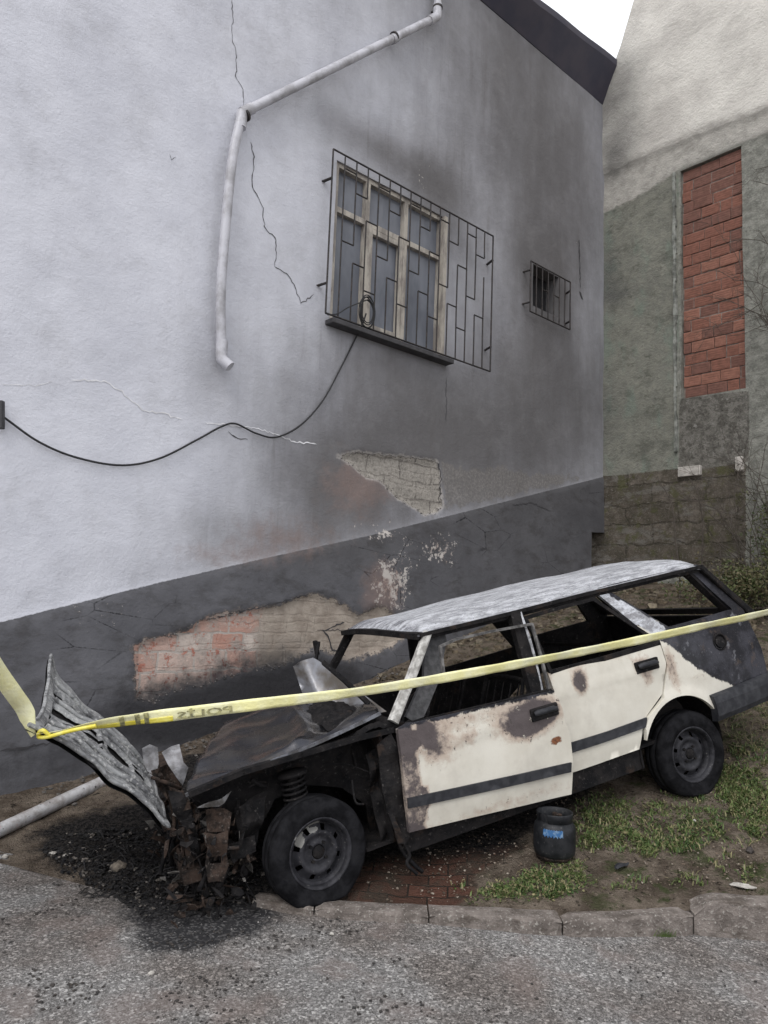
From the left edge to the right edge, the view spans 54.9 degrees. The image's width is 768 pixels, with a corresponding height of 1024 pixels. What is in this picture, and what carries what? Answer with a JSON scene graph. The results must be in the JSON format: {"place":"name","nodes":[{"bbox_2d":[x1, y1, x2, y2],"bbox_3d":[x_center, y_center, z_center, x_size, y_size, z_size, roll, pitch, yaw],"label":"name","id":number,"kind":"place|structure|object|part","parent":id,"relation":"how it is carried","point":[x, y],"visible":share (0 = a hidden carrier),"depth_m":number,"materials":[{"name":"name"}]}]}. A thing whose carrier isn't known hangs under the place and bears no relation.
{"place":"outdoors","nodes":[
{"label":"outdoors","id":0,"kind":"place"},
{"bbox_2d":[0,852,767,1023],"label":"road","id":1,"kind":"structure","parent":0,"point":[50,947],"depth_m":3.19,"materials":[{"name":"grey asphalt"}]},
{"bbox_2d":[39,825,264,922],"bbox_3d":[-1.267,1.990,4.283,1.058,0.137,1.503,7,-8,-39],"label":"charred debris","id":2,"kind":"object","parent":1,"relation":"on","point":[100,858],"visible":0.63,"depth_m":4.00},
{"bbox_2d":[50,826,264,916],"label":"ash fragments","id":3,"kind":"object","parent":1,"relation":"on","point":[135,868],"visible":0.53,"depth_m":4.02,"materials":[{"name":"grey"}]},
{"bbox_2d":[1,876,763,1022],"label":"stone chips","id":4,"kind":"object","parent":1,"relation":"on","point":[327,974],"visible":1,"depth_m":3.08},
{"bbox_2d":[0,875,766,1023],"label":"road grit","id":5,"kind":"object","parent":1,"relation":"on","point":[369,975],"visible":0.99,"depth_m":3.10,"materials":[{"name":"grey gravel"}]},
{"bbox_2d":[0,880,767,1023],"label":"soot flakes","id":6,"kind":"object","parent":1,"relation":"on","point":[225,989],"visible":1,"depth_m":3.05,"materials":[{"name":"black"}]},
{"bbox_2d":[252,892,767,940],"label":"kerb","id":7,"kind":"structure","parent":1,"relation":"on","point":[728,915],"depth_m":3.64,"materials":[{"name":"concrete"}]},
{"bbox_2d":[654,926,675,936],"bbox_3d":[1.376,2.048,3.602,0.117,0.055,0.030,2,-7,0],"label":"weed tuft","id":8,"kind":"object","parent":1,"relation":"on","point":[666,933],"visible":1,"depth_m":3.61,"materials":[{"name":"green plant"}]},
{"bbox_2d":[0,583,767,919],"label":"soil bank","id":9,"kind":"structure","parent":0,"point":[104,807],"depth_m":4.30,"materials":[{"name":"brown soil"}]},
{"bbox_2d":[0,777,105,837],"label":"fallen pipe","id":10,"kind":"object","parent":9,"relation":"on","point":[26,817],"visible":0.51,"depth_m":4.88,"materials":[{"name":"plastic"}]},
{"bbox_2d":[110,860,126,871],"bbox_3d":[-1.454,1.935,4.046,0.077,0.059,0.092,8,-9,-42],"label":"stone","id":11,"kind":"object","parent":9,"relation":"on","point":[118,865],"visible":0.98,"depth_m":4.02,"materials":[{"name":"beige stone"}]},
{"bbox_2d":[42,670,397,805],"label":"plaster crumbs","id":12,"kind":"object","parent":9,"relation":"on","point":[82,778],"visible":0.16,"depth_m":5.75,"materials":[{"name":"grey concrete"}]},
{"bbox_2d":[228,858,241,866],"bbox_3d":[-0.821,1.961,4.146,0.123,0.079,0.127,3,-7,-6],"label":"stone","id":13,"kind":"object","parent":9,"relation":"on","point":[230,862],"visible":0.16,"depth_m":4.10,"materials":[{"name":"grey stone"}]},
{"bbox_2d":[25,560,767,927],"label":"burnt car","id":14,"kind":"object","parent":9,"relation":"on","point":[407,770],"visible":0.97,"depth_m":4.31,"materials":[{"name":"paint"}]},
{"bbox_2d":[0,609,767,738],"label":"barrier tape","id":15,"kind":"object","parent":14,"relation":"attached to","point":[15,696],"visible":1,"depth_m":3.67,"materials":[{"name":"yellow plastic"}]},
{"bbox_3d":[0.547,1.233,4.231,1.084,1.024,0.211,-9,-4,-23],"label":"front door","id":16,"kind":"part","parent":14,"relation":"part of","materials":[{"name":"paint"}]},
{"bbox_3d":[1.396,1.033,4.662,0.936,0.979,0.155,-9,-4,-23],"label":"rear door","id":17,"kind":"part","parent":14,"relation":"part of","materials":[{"name":"paint"}]},
{"bbox_2d":[533,806,575,862],"bbox_3d":[0.969,1.829,4.199,0.235,0.250,0.238,2,-7,0],"label":"gas cylinder","id":18,"kind":"object","parent":9,"relation":"on","point":[554,834],"visible":1,"depth_m":4.12,"materials":[{"name":"black metal"}]},
{"bbox_2d":[367,758,767,903],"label":"leaf litter","id":19,"kind":"object","parent":9,"relation":"on","point":[679,869],"visible":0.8,"depth_m":4.14,"materials":[{"name":"plant"}]},
{"bbox_2d":[372,582,765,696],"bbox_3d":[2.922,1.196,8.409,6.274,1.703,2.606,8,-9,-41],"label":"rubble","id":20,"kind":"object","parent":9,"relation":"on","point":[657,600],"visible":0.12,"depth_m":8.23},
{"bbox_2d":[449,704,767,906],"bbox_3d":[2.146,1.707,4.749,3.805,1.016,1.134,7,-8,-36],"label":"grass","id":21,"kind":"structure","parent":9,"relation":"on","point":[637,839],"depth_m":4.40,"materials":[{"name":"green plant"}]},
{"bbox_2d":[614,862,628,868],"bbox_3d":[1.308,1.938,4.058,0.122,0.025,0.043,7,-8,-39],"label":"plastic fragment","id":22,"kind":"object","parent":9,"relation":"on","point":[618,865],"visible":1,"depth_m":4.04,"materials":[{"name":"grey plastic"}]},
{"bbox_2d":[657,477,691,597],"bbox_3d":[3.519,0.407,8.972,0.409,1.780,0.193,-1,-7,27],"label":"bare sapling","id":23,"kind":"object","parent":9,"relation":"on","point":[674,519],"visible":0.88,"depth_m":9.01,"materials":[{"name":"brown plant"}]},
{"bbox_2d":[591,0,767,584],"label":"neighbour building","id":24,"kind":"structure","parent":9,"relation":"on","point":[685,119],"depth_m":9.90,"materials":[{"name":"paint"}]},
{"bbox_2d":[659,165,767,374],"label":"bare vine","id":25,"kind":"object","parent":24,"relation":"attached to","point":[761,315],"visible":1,"depth_m":8.78,"materials":[{"name":"brown plant"}]},
{"bbox_2d":[627,396,767,589],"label":"shrub","id":26,"kind":"object","parent":9,"relation":"on","point":[764,510],"visible":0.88,"depth_m":8.54,"materials":[{"name":"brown plant"}]},
{"bbox_2d":[687,477,714,600],"bbox_3d":[3.725,0.421,8.782,0.370,1.725,0.136,1,-7,12],"label":"bare sapling","id":27,"kind":"object","parent":9,"relation":"on","point":[702,523],"visible":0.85,"depth_m":8.77,"materials":[{"name":"brown plant"}]},
{"bbox_2d":[661,549,767,623],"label":"shrub","id":28,"kind":"object","parent":9,"relation":"on","point":[754,588],"visible":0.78,"depth_m":7.79,"materials":[{"name":"green plant"}]},
{"bbox_2d":[675,557,764,602],"bbox_3d":[3.931,0.862,8.477,1.349,0.819,0.876,2,-7,0],"label":"shrub","id":29,"kind":"object","parent":9,"relation":"on","point":[703,596],"visible":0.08,"depth_m":8.55,"materials":[{"name":"green plant"}]},
{"bbox_2d":[730,882,756,888],"bbox_3d":[1.889,1.964,3.891,0.133,0.018,0.060,-1,-7,23],"label":"stone","id":30,"kind":"object","parent":9,"relation":"on","point":[742,885],"visible":1,"depth_m":3.87,"materials":[{"name":"white stone"}]},
{"bbox_2d":[723,701,767,747],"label":"dry weeds","id":31,"kind":"object","parent":9,"relation":"on","point":[750,728],"visible":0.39,"depth_m":5.44,"materials":[{"name":"green plant"}]},
{"bbox_2d":[745,846,754,853],"bbox_3d":[2.070,1.916,4.186,0.047,0.036,0.046,1,-7,11],"label":"stone","id":32,"kind":"object","parent":9,"relation":"on","point":[749,849],"visible":1,"depth_m":4.17,"materials":[{"name":"grey stone"}]},
{"bbox_2d":[541,0,633,57],"label":"sky","id":33,"kind":"structure","parent":0,"point":[604,22],"materials":[{"name":"white"}]},
{"label":"ground","id":34,"kind":"structure","parent":0,"visible":0},
{"bbox_2d":[0,0,616,795],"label":"grey building","id":35,"kind":"structure","parent":34,"relation":"on","point":[214,214],"depth_m":6.87,"materials":[{"name":"paint"}]},
{"bbox_2d":[0,400,4,429],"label":"cable bracket","id":36,"kind":"object","parent":35,"relation":"attached to","point":[2,414],"visible":1,"depth_m":5.18,"materials":[{"name":"grey metal"}]},
{"bbox_2d":[5,313,366,465],"bbox_3d":[-1.575,-1.234,6.284,3.498,1.910,0.120,8,-9,-40],"label":"power cable","id":37,"kind":"object","parent":35,"relation":"attached to","point":[102,463],"visible":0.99,"depth_m":6.14,"materials":[{"name":"black rubber"}]},
{"bbox_2d":[327,294,375,327],"bbox_3d":[-0.308,-2.047,7.360,0.594,0.348,0.036,8,-9,-40],"label":"cable coil","id":38,"kind":"object","parent":35,"relation":"hanging from","point":[361,317],"visible":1,"depth_m":7.45,"materials":[{"name":"black rubber"}]},
{"bbox_2d":[325,162,453,365],"bbox_3d":[0.107,-2.620,7.928,1.731,1.750,0.220,8,-9,-42],"label":"window","id":39,"kind":"structure","parent":35,"relation":"in","point":[365,209],"depth_m":7.98,"materials":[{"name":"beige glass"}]},
{"bbox_2d":[522,260,570,329],"bbox_3d":[2.098,-2.862,9.847,0.991,0.747,0.321,8,-9,-42],"label":"window grille","id":40,"kind":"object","parent":35,"relation":"in","point":[539,286],"depth_m":9.88,"materials":[{"name":"metal"}]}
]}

